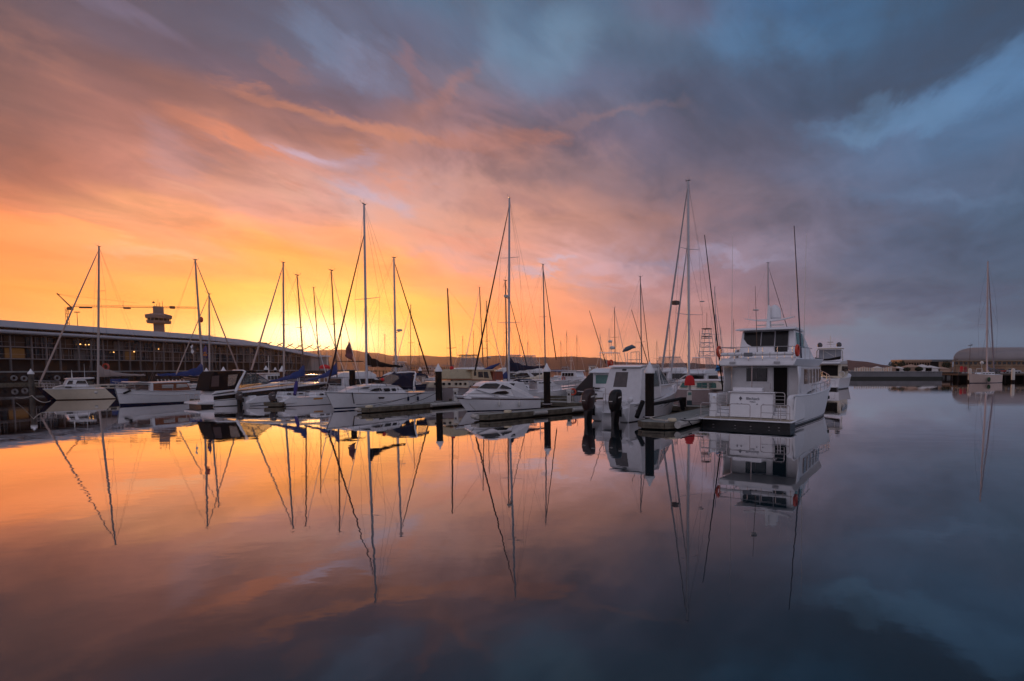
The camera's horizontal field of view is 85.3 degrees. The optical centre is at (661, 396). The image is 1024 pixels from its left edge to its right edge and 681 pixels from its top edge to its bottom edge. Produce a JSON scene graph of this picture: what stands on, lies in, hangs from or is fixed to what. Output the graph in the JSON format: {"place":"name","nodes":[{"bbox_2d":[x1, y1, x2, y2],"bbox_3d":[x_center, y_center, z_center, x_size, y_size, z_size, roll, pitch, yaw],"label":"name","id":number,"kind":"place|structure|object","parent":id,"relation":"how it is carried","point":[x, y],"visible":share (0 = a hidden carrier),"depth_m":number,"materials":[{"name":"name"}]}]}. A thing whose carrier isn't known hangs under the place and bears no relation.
{"place":"outdoors","nodes":[
{"label":"outdoors","id":0,"kind":"place"},
{"bbox_2d":[56,293,189,324],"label":"tower crane","id":1,"kind":"object","parent":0,"point":[126,307],"visible":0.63,"depth_m":327.14,"materials":[{"name":"metal"}]},
{"bbox_2d":[144,301,171,331],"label":"control tower","id":2,"kind":"structure","parent":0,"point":[158,318],"depth_m":258.43,"materials":[{"name":"concrete"}]},
{"bbox_2d":[0,320,334,370],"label":"wharf building","id":3,"kind":"structure","parent":0,"point":[26,346],"depth_m":150.52,"materials":[{"name":"metal"}]},
{"bbox_2d":[4,336,23,345],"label":"window","id":4,"kind":"structure","parent":3,"relation":"in","point":[18,340],"depth_m":125.83,"materials":[{"name":"black glass"}]},
{"bbox_2d":[4,348,24,357],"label":"window","id":5,"kind":"structure","parent":3,"relation":"in","point":[16,352],"depth_m":125.83,"materials":[{"name":"brown glass"}]},
{"bbox_2d":[25,337,38,346],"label":"window","id":6,"kind":"structure","parent":3,"relation":"in","point":[27,339],"depth_m":129.25,"materials":[{"name":"black glass"}]},
{"bbox_2d":[26,349,39,357],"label":"window","id":7,"kind":"structure","parent":3,"relation":"in","point":[28,351],"depth_m":129.44,"materials":[{"name":"black glass"}]},
{"bbox_2d":[40,338,52,346],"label":"window","id":8,"kind":"structure","parent":3,"relation":"in","point":[42,342],"depth_m":131.74,"materials":[{"name":"black glass"}]},
{"bbox_2d":[41,349,53,358],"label":"window","id":9,"kind":"structure","parent":3,"relation":"in","point":[50,351],"depth_m":132.50,"materials":[{"name":"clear glass"}]},
{"bbox_2d":[54,338,71,347],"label":"window","id":10,"kind":"structure","parent":3,"relation":"in","point":[68,341],"depth_m":136.15,"materials":[{"name":"black glass"}]},
{"bbox_2d":[55,350,71,358],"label":"window","id":11,"kind":"structure","parent":3,"relation":"in","point":[65,354],"depth_m":136.15,"materials":[{"name":"black glass"}]},
{"bbox_2d":[72,339,83,348],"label":"window","id":12,"kind":"structure","parent":3,"relation":"in","point":[81,342],"depth_m":139.69,"materials":[{"name":"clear glass"}]},
{"bbox_2d":[73,350,84,358],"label":"window","id":13,"kind":"structure","parent":3,"relation":"in","point":[75,352],"depth_m":139.21,"materials":[{"name":"black glass"}]},
{"bbox_2d":[85,340,96,348],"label":"window","id":14,"kind":"structure","parent":3,"relation":"in","point":[87,342],"depth_m":142.13,"materials":[{"name":"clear glass"}]},
{"bbox_2d":[86,351,96,358],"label":"window","id":15,"kind":"structure","parent":3,"relation":"in","point":[94,356],"depth_m":142.86,"materials":[{"name":"black glass"}]},
{"bbox_2d":[100,351,112,359],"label":"window","id":16,"kind":"structure","parent":3,"relation":"in","point":[108,355],"depth_m":146.75,"materials":[{"name":"black glass"}]},
{"bbox_2d":[100,341,112,348],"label":"window","id":17,"kind":"structure","parent":3,"relation":"in","point":[105,342],"depth_m":146.46,"materials":[{"name":"black glass"}]},
{"bbox_2d":[113,341,123,349],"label":"window","id":18,"kind":"structure","parent":3,"relation":"in","point":[115,343],"depth_m":149.43,"materials":[{"name":"black glass"}]},
{"bbox_2d":[114,351,123,359],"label":"window","id":19,"kind":"structure","parent":3,"relation":"in","point":[116,352],"depth_m":149.43,"materials":[{"name":"black glass"}]},
{"bbox_2d":[124,342,133,349],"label":"window","id":20,"kind":"structure","parent":3,"relation":"in","point":[126,344],"depth_m":152.52,"materials":[{"name":"black glass"}]},
{"bbox_2d":[125,352,134,359],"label":"window","id":21,"kind":"structure","parent":3,"relation":"in","point":[126,353],"depth_m":153.38,"materials":[{"name":"black glass"}]},
{"bbox_2d":[135,342,147,350],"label":"window","id":22,"kind":"structure","parent":3,"relation":"in","point":[143,345],"depth_m":156.63,"materials":[{"name":"black glass"}]},
{"bbox_2d":[135,352,148,359],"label":"window","id":23,"kind":"structure","parent":3,"relation":"in","point":[143,356],"depth_m":156.63,"materials":[{"name":"black glass"}]},
{"bbox_2d":[168,353,179,360],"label":"window","id":24,"kind":"structure","parent":3,"relation":"in","point":[176,355],"depth_m":167.27,"materials":[{"name":"black glass"}]},
{"bbox_2d":[168,344,179,351],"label":"window","id":25,"kind":"structure","parent":3,"relation":"in","point":[176,346],"depth_m":166.94,"materials":[{"name":"black glass"}]},
{"bbox_2d":[305,350,715,368],"bbox_3d":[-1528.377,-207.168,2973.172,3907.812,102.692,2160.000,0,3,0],"label":"hills","id":26,"kind":"structure","parent":0,"point":[554,363],"depth_m":2344.04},
{"bbox_2d":[0,369,1023,680],"bbox_3d":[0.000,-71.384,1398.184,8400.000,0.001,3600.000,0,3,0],"label":"water","id":27,"kind":"structure","parent":0,"point":[866,529],"depth_m":10.98,"materials":[{"name":"liquid"}]},
{"bbox_2d":[27,369,35,399],"bbox_3d":[-72.041,-0.851,61.042,0.531,4.762,0.531,0,3,0],"label":"mooring pile","id":28,"kind":"object","parent":27,"relation":"in","point":[30,373],"visible":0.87,"depth_m":60.87,"materials":[{"name":"wood"}]},
{"bbox_2d":[0,381,92,384],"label":"floating pontoon","id":29,"kind":"object","parent":27,"relation":"on","point":[25,383],"visible":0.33,"depth_m":118.30,"materials":[{"name":"grey concrete"}]},
{"bbox_2d":[41,369,115,399],"bbox_3d":[-67.516,-1.619,61.770,2.994,4.517,5.720,2,4,35],"label":"pilothouse boat","id":30,"kind":"object","parent":27,"relation":"on","point":[72,388],"visible":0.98,"depth_m":61.07,"materials":[{"name":"white plastic"}]},
{"bbox_2d":[34,244,156,399],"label":"sailing yacht","id":31,"kind":"object","parent":27,"relation":"on","point":[104,373],"visible":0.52,"depth_m":65.37,"materials":[{"name":"white plastic"}]},
{"bbox_2d":[112,291,216,405],"bbox_3d":[-51.465,-5.443,55.509,3.285,12.824,9.952,0,3,9],"label":"motor sailer","id":32,"kind":"object","parent":27,"relation":"on","point":[156,392],"visible":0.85,"depth_m":54.10,"materials":[{"name":"white plastic"}]},
{"bbox_2d":[150,258,248,387],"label":"sailing yacht","id":33,"kind":"object","parent":27,"relation":"on","point":[198,370],"visible":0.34,"depth_m":69.78,"materials":[{"name":"white plastic"}]},
{"bbox_2d":[0,370,405,382],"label":"quay wall","id":34,"kind":"structure","parent":27,"relation":"in","point":[9,374],"depth_m":143.67,"materials":[{"name":"concrete"}]},
{"bbox_2d":[304,355,330,369],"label":"wharf shed","id":35,"kind":"structure","parent":34,"relation":"on","point":[311,363],"depth_m":230.66,"materials":[{"name":"metal"}]},
{"bbox_2d":[184,370,326,406],"bbox_3d":[-40.586,-0.914,55.087,3.389,3.824,12.853,2,4,30],"label":"express cruiser","id":36,"kind":"object","parent":27,"relation":"on","point":[219,388],"visible":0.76,"depth_m":51.07,"materials":[{"name":"white plastic"}]},
{"bbox_2d":[211,375,218,386],"bbox_3d":[-41.842,-1.491,50.020,0.113,1.060,0.676,2,4,30],"label":"canopy window","id":37,"kind":"structure","parent":36,"relation":"in","point":[215,379],"depth_m":50.01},
{"bbox_2d":[242,355,305,387],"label":"motor cruiser","id":38,"kind":"object","parent":27,"relation":"on","point":[269,376],"visible":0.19,"depth_m":79.36,"materials":[{"name":"white plastic"}]},
{"bbox_2d":[264,402,285,406],"bbox_3d":[-36.363,0.835,50.254,1.800,0.750,1.100,0,3,-9],"label":"pontoon","id":39,"kind":"object","parent":27,"relation":"on","point":[275,404],"visible":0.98,"depth_m":49.77,"materials":[{"name":"grey concrete"}]},
{"bbox_2d":[235,273,333,405],"bbox_3d":[-38.995,-6.051,54.650,4.522,14.334,8.886,2,4,32],"label":"trailer sailer","id":40,"kind":"object","parent":27,"relation":"on","point":[253,400],"visible":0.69,"depth_m":55.31,"materials":[{"name":"white plastic"}]},
{"bbox_2d":[241,261,330,388],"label":"sailing yacht","id":41,"kind":"object","parent":27,"relation":"on","point":[284,347],"visible":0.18,"depth_m":65.36,"materials":[{"name":"white plastic"}]},
{"bbox_2d":[297,358,329,383],"bbox_3d":[-39.035,-2.381,63.109,9.740,5.895,3.057,-2,4,-30],"label":"motor cruiser","id":42,"kind":"object","parent":27,"relation":"on","point":[327,366],"visible":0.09,"depth_m":61.70,"materials":[{"name":"white plastic"}]},
{"bbox_2d":[268,269,360,406],"bbox_3d":[-34.848,-6.157,53.669,3.757,14.650,8.886,2,4,34],"label":"trailer sailer","id":43,"kind":"object","parent":27,"relation":"on","point":[316,398],"visible":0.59,"depth_m":52.93,"materials":[{"name":"white plastic"}]},
{"bbox_2d":[290,284,343,383],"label":"sailing yacht","id":44,"kind":"object","parent":27,"relation":"on","point":[317,337],"visible":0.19,"depth_m":85.59,"materials":[{"name":"white plastic"}]},
{"bbox_2d":[306,357,378,394],"bbox_3d":[-34.426,-2.846,61.370,3.929,7.010,12.980,2,3,27],"label":"motor yacht","id":45,"kind":"object","parent":27,"relation":"on","point":[342,376],"visible":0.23,"depth_m":58.85,"materials":[{"name":"white plastic"}]},
{"bbox_2d":[330,379,340,385],"bbox_3d":[-35.867,-1.645,58.603,2.150,0.743,0.020,2,3,27],"label":"aft window","id":46,"kind":"structure","parent":45,"relation":"in","point":[338,381],"depth_m":58.47,"materials":[{"name":"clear glass"}]},
{"bbox_2d":[345,341,352,360],"bbox_3d":[-33.614,-4.928,57.319,0.900,2.175,0.249,0,3,0],"label":"flag","id":47,"kind":"object","parent":45,"relation":"attached to","point":[349,354],"visible":0.89,"depth_m":57.31,"materials":[{"name":"fabric"}]},
{"bbox_2d":[349,378,374,384],"bbox_3d":[-33.504,-1.747,60.139,0.079,0.648,3.607,1,3,24],"label":"saloon window","id":48,"kind":"structure","parent":45,"relation":"in","point":[363,381],"depth_m":60.02,"materials":[{"name":"black glass"}]},
{"bbox_2d":[349,370,355,384],"bbox_3d":[-30.687,-0.356,53.057,0.816,4.628,0.803,0,3,0],"label":"mooring pile","id":49,"kind":"object","parent":27,"relation":"in","point":[352,377],"visible":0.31,"depth_m":52.76,"materials":[{"name":"black wood"}]},
{"bbox_2d":[323,202,435,409],"bbox_3d":[-26.097,-8.360,49.844,3.622,19.258,11.246,2,3,27],"label":"sailing yacht","id":50,"kind":"object","parent":27,"relation":"on","point":[391,387],"visible":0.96,"depth_m":48.59,"materials":[{"name":"white plastic"}]},
{"bbox_2d":[342,257,447,390],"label":"sailing yacht","id":51,"kind":"object","parent":27,"relation":"on","point":[395,332],"visible":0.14,"depth_m":65.61,"materials":[{"name":"white plastic"}]},
{"bbox_2d":[354,401,461,412],"bbox_3d":[-20.232,0.725,50.521,1.640,0.940,17.810,2,3,27],"label":"pontoon","id":52,"kind":"object","parent":27,"relation":"on","point":[382,408],"visible":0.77,"depth_m":45.99,"materials":[{"name":"metal"}]},
{"bbox_2d":[383,351,434,384],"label":"motor cruiser","id":53,"kind":"object","parent":27,"relation":"on","point":[417,381],"visible":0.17,"depth_m":77.44,"materials":[{"name":"white plastic"}]},
{"bbox_2d":[397,304,432,381],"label":"sailing yacht","id":54,"kind":"object","parent":27,"relation":"on","point":[410,345],"visible":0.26,"depth_m":101.50,"materials":[{"name":"white plastic"}]},
{"bbox_2d":[434,364,443,401],"bbox_3d":[-21.084,-0.543,50.543,0.884,5.271,0.871,0,3,0],"label":"mooring pile","id":55,"kind":"object","parent":27,"relation":"in","point":[438,378],"visible":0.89,"depth_m":50.28,"materials":[{"name":"black wood"}]},
{"bbox_2d":[422,288,529,400],"bbox_3d":[-20.169,-5.362,58.741,4.074,12.317,12.717,2,4,38],"label":"sailboat","id":56,"kind":"object","parent":27,"relation":"on","point":[458,378],"visible":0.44,"depth_m":56.01,"materials":[{"name":"white plastic"}]},
{"bbox_2d":[464,287,502,380],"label":"sailing yacht","id":57,"kind":"object","parent":27,"relation":"on","point":[481,330],"visible":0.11,"depth_m":91.32,"materials":[{"name":"white plastic"}]},
{"bbox_2d":[470,301,502,370],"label":"sailing yacht","id":58,"kind":"object","parent":27,"relation":"on","point":[486,344],"visible":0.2,"depth_m":96.70,"materials":[{"name":"white plastic"}]},
{"bbox_2d":[454,355,528,382],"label":"motor cruiser","id":59,"kind":"object","parent":27,"relation":"on","point":[492,366],"visible":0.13,"depth_m":72.39,"materials":[{"name":"white plastic"}]},
{"bbox_2d":[452,381,540,410],"bbox_3d":[-14.324,0.050,46.316,7.520,2.840,2.757,-3,4,-42],"label":"sport cruiser","id":60,"kind":"object","parent":27,"relation":"on","point":[494,395],"visible":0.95,"depth_m":45.50,"materials":[{"name":"white plastic"}]},
{"bbox_2d":[468,280,528,383],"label":"sailing yacht","id":61,"kind":"object","parent":27,"relation":"on","point":[505,375],"visible":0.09,"depth_m":71.66,"materials":[{"name":"white plastic"}]},
{"bbox_2d":[467,194,544,396],"bbox_3d":[-16.561,-10.701,58.514,3.987,23.003,15.568,1,3,16],"label":"sailing yacht","id":62,"kind":"object","parent":27,"relation":"on","point":[512,366],"visible":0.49,"depth_m":58.20,"materials":[{"name":"white plastic"}]},
{"bbox_2d":[471,406,583,420],"bbox_3d":[-7.393,1.120,43.156,1.800,0.940,17.310,2,4,38],"label":"pontoon","id":63,"kind":"object","parent":27,"relation":"on","point":[501,415],"visible":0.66,"depth_m":39.20,"materials":[{"name":"concrete"}]},
{"bbox_2d":[494,350,564,385],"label":"motor cruiser","id":64,"kind":"object","parent":27,"relation":"on","point":[525,374],"visible":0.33,"depth_m":80.75,"materials":[{"name":"white plastic"}]},
{"bbox_2d":[510,373,528,378],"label":"saloon window","id":65,"kind":"structure","parent":64,"relation":"in","point":[526,375],"depth_m":80.53,"materials":[{"name":"black glass"}]},
{"bbox_2d":[506,264,581,388],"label":"sailing yacht","id":66,"kind":"object","parent":27,"relation":"on","point":[542,377],"visible":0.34,"depth_m":69.73,"materials":[{"name":"white plastic"}]},
{"bbox_2d":[514,357,575,397],"bbox_3d":[-13.991,-2.053,62.713,9.200,5.282,2.809,-3,4,-42],"label":"motor cruiser","id":67,"kind":"object","parent":27,"relation":"on","point":[555,389],"visible":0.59,"depth_m":62.33,"materials":[{"name":"white plastic"}]},
{"bbox_2d":[520,354,570,385],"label":"motor cruiser","id":68,"kind":"object","parent":27,"relation":"on","point":[541,372],"visible":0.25,"depth_m":87.09,"materials":[{"name":"white plastic"}]},
{"bbox_2d":[542,363,551,407],"bbox_3d":[-9.974,-0.334,46.549,0.885,5.280,0.871,0,3,0],"label":"mooring pile","id":69,"kind":"object","parent":27,"relation":"in","point":[547,403],"visible":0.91,"depth_m":46.29,"materials":[{"name":"black wood"}]},
{"bbox_2d":[551,370,585,384],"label":"trawler","id":70,"kind":"object","parent":27,"relation":"on","point":[577,374],"visible":0.38,"depth_m":94.46,"materials":[{"name":"white plastic"}]},
{"bbox_2d":[541,397,602,401],"bbox_3d":[-9.215,0.451,57.414,9.100,0.750,1.400,-1,3,-25],"label":"pontoon","id":71,"kind":"object","parent":27,"relation":"on","point":[565,399],"visible":0.12,"depth_m":56.48,"materials":[{"name":"grey concrete"}]},
{"bbox_2d":[449,399,709,410],"bbox_3d":[-11.881,0.737,52.070,44.100,0.750,2.300,1,3,25],"label":"pontoon","id":72,"kind":"object","parent":27,"relation":"on","point":[558,403],"visible":0.16,"depth_m":49.02,"materials":[{"name":"grey concrete"}]},
{"bbox_2d":[566,389,571,402],"bbox_3d":[-8.524,-0.082,49.238,0.440,1.250,0.360,0,3,0],"label":"service pedestal","id":73,"kind":"object","parent":72,"relation":"on","point":[568,391],"visible":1,"depth_m":49.09,"materials":[{"name":"white plastic"}]},
{"bbox_2d":[684,375,694,404],"bbox_3d":[2.459,-0.598,46.331,0.933,2.593,0.680,0,3,0],"label":"service pedestal","id":74,"kind":"object","parent":72,"relation":"on","point":[689,380],"visible":0.97,"depth_m":46.19,"materials":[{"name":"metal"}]},
{"bbox_2d":[578,311,647,397],"bbox_3d":[-6.564,-5.216,64.604,7.046,11.398,12.440,1,3,20],"label":"fishing boat","id":75,"kind":"object","parent":27,"relation":"on","point":[600,376],"visible":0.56,"depth_m":61.71,"materials":[{"name":"white plastic"}]},
{"bbox_2d":[571,373,599,394],"bbox_3d":[-8.453,-1.950,65.995,2.820,2.581,16.406,0,3,0],"label":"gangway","id":76,"kind":"object","parent":75,"relation":"attached to","point":[586,382],"visible":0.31,"depth_m":62.79,"materials":[{"name":"grey metal"}]},
{"bbox_2d":[601,306,626,366],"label":"sailing yacht","id":77,"kind":"object","parent":27,"relation":"on","point":[614,338],"visible":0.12,"depth_m":91.65,"materials":[{"name":"white plastic"}]},
{"bbox_2d":[581,365,677,423],"bbox_3d":[-1.491,0.026,39.538,3.389,4.848,11.476,2,4,29],"label":"fishing boat","id":78,"kind":"object","parent":27,"relation":"on","point":[624,393],"visible":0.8,"depth_m":36.85,"materials":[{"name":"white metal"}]},
{"bbox_2d":[609,275,676,384],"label":"sailing yacht","id":79,"kind":"object","parent":27,"relation":"on","point":[640,289],"visible":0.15,"depth_m":69.60,"materials":[{"name":"white plastic"}]},
{"bbox_2d":[622,345,640,364],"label":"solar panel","id":80,"kind":"object","parent":79,"relation":"hanging from","point":[628,348],"visible":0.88,"depth_m":69.68,"materials":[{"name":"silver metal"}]},
{"bbox_2d":[643,361,655,418],"bbox_3d":[-0.752,0.338,34.267,0.885,5.256,0.871,0,3,0],"label":"mooring pile","id":81,"kind":"object","parent":27,"relation":"in","point":[649,371],"visible":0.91,"depth_m":34.00,"materials":[{"name":"black metal"}]},
{"bbox_2d":[658,344,686,385],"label":"motor yacht","id":82,"kind":"object","parent":27,"relation":"on","point":[668,373],"visible":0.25,"depth_m":74.59,"materials":[{"name":"white plastic"}]},
{"bbox_2d":[672,373,685,378],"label":"saloon window","id":83,"kind":"structure","parent":82,"relation":"in","point":[674,375],"depth_m":74.93,"materials":[{"name":"black glass"}]},
{"bbox_2d":[638,406,708,428],"bbox_3d":[2.684,1.386,38.199,2.930,0.940,15.100,1,3,24],"label":"pontoon","id":84,"kind":"object","parent":27,"relation":"on","point":[671,421],"visible":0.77,"depth_m":32.62,"materials":[{"name":"concrete"}]},
{"bbox_2d":[635,397,684,418],"bbox_3d":[0.095,0.632,37.781,0.516,1.170,7.871,1,3,25],"label":"dock fender","id":85,"kind":"object","parent":84,"relation":"on","point":[641,405],"visible":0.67,"depth_m":37.20,"materials":[{"name":"black rubber"}]},
{"bbox_2d":[704,235,723,390],"bbox_3d":[4.355,-6.588,43.714,1.745,13.212,0.143,0,3,0],"label":"leaning pole","id":86,"kind":"object","parent":84,"relation":"on","point":[721,372],"visible":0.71,"depth_m":43.71,"materials":[{"name":"grey metal"}]},
{"bbox_2d":[659,180,731,404],"bbox_3d":[3.023,-10.035,51.072,3.888,22.472,12.664,-2,4,-33],"label":"sailing yacht","id":87,"kind":"object","parent":27,"relation":"on","point":[701,389],"visible":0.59,"depth_m":51.41,"materials":[{"name":"white plastic"}]},
{"bbox_2d":[682,328,720,378],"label":"fishing boat","id":88,"kind":"object","parent":27,"relation":"on","point":[711,373],"visible":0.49,"depth_m":69.69,"materials":[{"name":"white plastic"}]},
{"bbox_2d":[705,286,723,377],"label":"sailing yacht","id":89,"kind":"object","parent":27,"relation":"on","point":[719,327],"visible":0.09,"depth_m":91.52,"materials":[{"name":"metal"}]},
{"bbox_2d":[698,226,830,429],"bbox_3d":[9.643,-5.002,40.775,6.000,13.622,19.632,2,3,28],"label":"motor yacht","id":90,"kind":"object","parent":27,"relation":"on","point":[774,373],"visible":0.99,"depth_m":35.47,"materials":[{"name":"white plastic"}]},
{"bbox_2d":[746,368,766,380],"bbox_3d":[6.499,-1.519,36.357,1.460,0.900,0.030,2,3,28],"label":"saloon window","id":91,"kind":"structure","parent":90,"relation":"in","point":[760,374],"depth_m":36.33,"materials":[{"name":"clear glass"}]},
{"bbox_2d":[744,331,774,345],"bbox_3d":[6.935,-4.118,37.883,2.240,1.034,0.203,2,3,28],"label":"lounge window","id":92,"kind":"structure","parent":90,"relation":"in","point":[749,337],"depth_m":37.84,"materials":[{"name":"black glass"}]},
{"bbox_2d":[774,368,786,404],"bbox_3d":[7.957,-0.718,35.607,0.940,2.500,0.030,2,3,28],"label":"saloon door","id":93,"kind":"structure","parent":90,"relation":"in","point":[780,374],"depth_m":35.59,"materials":[{"name":"black glass"}]},
{"bbox_2d":[775,331,788,351],"bbox_3d":[8.368,-3.874,37.076,0.900,1.473,0.281,2,3,28],"label":"lounge door","id":94,"kind":"structure","parent":90,"relation":"in","point":[781,339],"depth_m":37.07,"materials":[{"name":"black glass"}]},
{"bbox_2d":[796,332,803,347],"bbox_3d":[9.957,-4.051,38.184,0.148,1.000,2.505,1,3,26],"label":"lounge side window","id":95,"kind":"structure","parent":90,"relation":"in","point":[797,334],"depth_m":37.62,"materials":[{"name":"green glass"}]},
{"bbox_2d":[804,369,820,383],"bbox_3d":[11.136,-1.544,39.048,0.085,1.000,6.711,1,3,26],"label":"saloon side window","id":96,"kind":"structure","parent":90,"relation":"in","point":[806,381],"depth_m":37.88,"materials":[{"name":"brown glass"}]},
{"bbox_2d":[748,262,786,326],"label":"sailing yacht","id":97,"kind":"object","parent":27,"relation":"on","point":[768,270],"visible":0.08,"depth_m":81.14,"materials":[{"name":"plastic"}]},
{"bbox_2d":[815,336,850,389],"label":"motor yacht","id":98,"kind":"object","parent":27,"relation":"on","point":[833,367],"visible":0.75,"depth_m":93.86,"materials":[{"name":"white plastic"}]},
{"bbox_2d":[821,365,837,375],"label":"saloon door","id":99,"kind":"structure","parent":98,"relation":"in","point":[832,370],"depth_m":93.90,"materials":[{"name":"black glass"}]},
{"bbox_2d":[848,371,942,378],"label":"breakwater","id":100,"kind":"object","parent":27,"relation":"in","point":[896,374],"visible":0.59,"depth_m":183.76,"materials":[{"name":"concrete"}]},
{"bbox_2d":[942,372,1023,380],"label":"timber wharf","id":101,"kind":"structure","parent":27,"relation":"in","point":[964,376],"depth_m":163.27,"materials":[{"name":"wood"}]},
{"bbox_2d":[968,261,1002,382],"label":"sailing yacht","id":102,"kind":"object","parent":27,"relation":"on","point":[982,376],"visible":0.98,"depth_m":132.61,"materials":[{"name":"white plastic"}]},
{"bbox_2d":[1011,368,1014,381],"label":"mooring pile","id":103,"kind":"object","parent":27,"relation":"in","point":[1012,374],"visible":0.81,"depth_m":139.60,"materials":[{"name":"white plastic"}]},
{"bbox_2d":[0,0,1023,366],"label":"sky","id":104,"kind":"structure","parent":0,"point":[242,138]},
{"bbox_2d":[359,369,952,370],"bbox_3d":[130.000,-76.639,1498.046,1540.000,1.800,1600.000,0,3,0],"label":"shore","id":105,"kind":"structure","parent":0,"point":[551,369],"depth_m":1397.13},
{"bbox_2d":[718,360,888,368],"bbox_3d":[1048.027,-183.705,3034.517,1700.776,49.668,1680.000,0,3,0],"label":"hills","id":106,"kind":"structure","parent":0,"point":[851,364],"depth_m":2549.89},
{"bbox_2d":[891,360,952,371],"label":"office building","id":107,"kind":"structure","parent":0,"point":[936,363],"depth_m":261.40,"materials":[{"name":"grey glass"}]},
{"bbox_2d":[953,347,1023,371],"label":"warehouse","id":108,"kind":"structure","parent":0,"point":[1007,358],"depth_m":234.69,"materials":[{"name":"paint"}]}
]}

